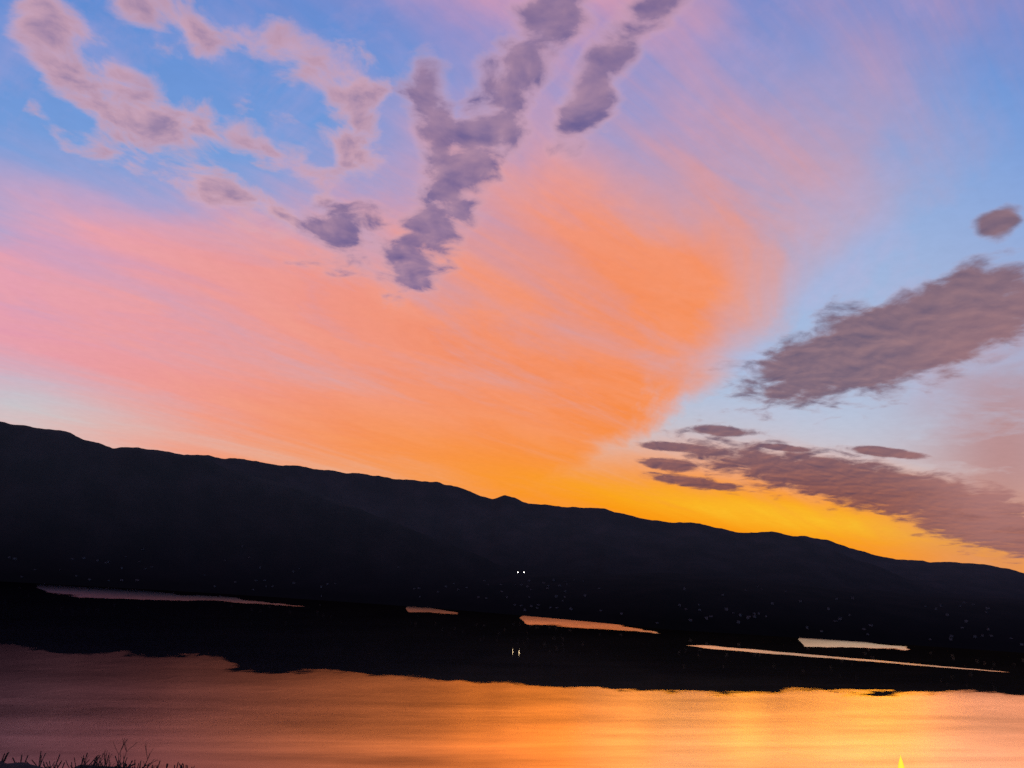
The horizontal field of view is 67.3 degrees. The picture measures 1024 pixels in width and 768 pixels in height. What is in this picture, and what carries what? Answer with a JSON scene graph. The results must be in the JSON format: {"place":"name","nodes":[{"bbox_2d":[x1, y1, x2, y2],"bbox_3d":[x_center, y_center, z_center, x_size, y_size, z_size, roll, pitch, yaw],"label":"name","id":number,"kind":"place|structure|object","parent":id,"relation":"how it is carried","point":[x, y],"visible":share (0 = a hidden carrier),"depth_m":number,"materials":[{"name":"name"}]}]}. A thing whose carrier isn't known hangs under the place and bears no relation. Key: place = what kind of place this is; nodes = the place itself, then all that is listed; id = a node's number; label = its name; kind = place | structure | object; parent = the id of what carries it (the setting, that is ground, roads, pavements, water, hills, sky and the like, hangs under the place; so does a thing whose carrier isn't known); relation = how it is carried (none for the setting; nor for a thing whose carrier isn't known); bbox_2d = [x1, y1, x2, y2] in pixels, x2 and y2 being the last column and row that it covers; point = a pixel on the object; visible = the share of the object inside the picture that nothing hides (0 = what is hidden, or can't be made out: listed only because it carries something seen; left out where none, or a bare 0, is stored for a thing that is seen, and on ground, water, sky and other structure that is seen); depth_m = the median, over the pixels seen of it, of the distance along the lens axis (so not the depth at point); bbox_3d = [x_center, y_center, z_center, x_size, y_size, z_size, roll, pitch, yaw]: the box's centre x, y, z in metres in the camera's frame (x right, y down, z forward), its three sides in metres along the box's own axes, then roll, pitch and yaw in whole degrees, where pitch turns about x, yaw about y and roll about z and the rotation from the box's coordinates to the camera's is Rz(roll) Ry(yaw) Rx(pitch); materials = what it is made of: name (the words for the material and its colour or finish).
{"place":"outdoors","nodes":[
{"label":"outdoors","id":0,"kind":"place"},
{"bbox_2d":[0,581,1023,767],"bbox_3d":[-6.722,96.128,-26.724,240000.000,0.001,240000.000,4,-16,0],"label":"lake water","id":1,"kind":"structure","parent":0,"point":[171,679],"depth_m":854.16,"materials":[{"name":"orange liquid"}]},
{"bbox_2d":[0,421,1023,652],"bbox_3d":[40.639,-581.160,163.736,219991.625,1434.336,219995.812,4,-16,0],"label":"terrain","id":2,"kind":"structure","parent":0,"point":[187,522],"depth_m":5553.50,"materials":[{"name":"black"}]},
{"bbox_2d":[0,761,42,767],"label":"outcrop rock","id":3,"kind":"object","parent":2,"relation":"on","point":[15,765],"visible":1,"depth_m":10.50,"materials":[{"name":"grey stone"}]},
{"bbox_2d":[1,752,105,767],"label":"grass","id":4,"kind":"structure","parent":2,"relation":"on","point":[2,760],"depth_m":14.75,"materials":[{"name":"black plant"}]},
{"bbox_2d":[26,751,155,767],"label":"grass","id":5,"kind":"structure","parent":2,"relation":"on","point":[117,766],"depth_m":13.87,"materials":[{"name":"black plant"}]},
{"bbox_2d":[81,752,111,767],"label":"grass","id":6,"kind":"structure","parent":2,"relation":"on","point":[97,760],"depth_m":19.89,"materials":[{"name":"black plant"}]},
{"bbox_2d":[74,765,125,767],"bbox_3d":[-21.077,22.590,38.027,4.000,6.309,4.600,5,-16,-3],"label":"grass","id":7,"kind":"structure","parent":2,"relation":"on","point":[78,766],"depth_m":40.59,"materials":[{"name":"black plant"}]},
{"bbox_2d":[65,757,135,767],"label":"grass","id":8,"kind":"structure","parent":2,"relation":"on","point":[125,765],"depth_m":13.07,"materials":[{"name":"black plant"}]},
{"bbox_2d":[104,738,156,767],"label":"shrub","id":9,"kind":"object","parent":2,"relation":"on","point":[125,755],"visible":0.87,"depth_m":17.54,"materials":[{"name":"black plant"}]},
{"bbox_2d":[145,761,194,767],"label":"grass","id":10,"kind":"structure","parent":2,"relation":"on","point":[174,765],"depth_m":16.98,"materials":[{"name":"black plant"}]},
{"bbox_2d":[8,545,1023,645],"bbox_3d":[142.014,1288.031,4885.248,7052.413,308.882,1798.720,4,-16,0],"label":"town lights","id":11,"kind":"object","parent":2,"relation":"on","point":[754,616],"depth_m":4692.54,"materials":[{"name":"grey"}]},
{"bbox_2d":[0,0,1023,572],"label":"sky","id":12,"kind":"structure","parent":0,"point":[741,266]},
{"bbox_2d":[898,755,903,767],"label":"flame","id":13,"kind":"object","parent":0,"point":[900,764],"visible":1,"depth_m":1.02,"materials":[{"name":"yellow"}]}
]}

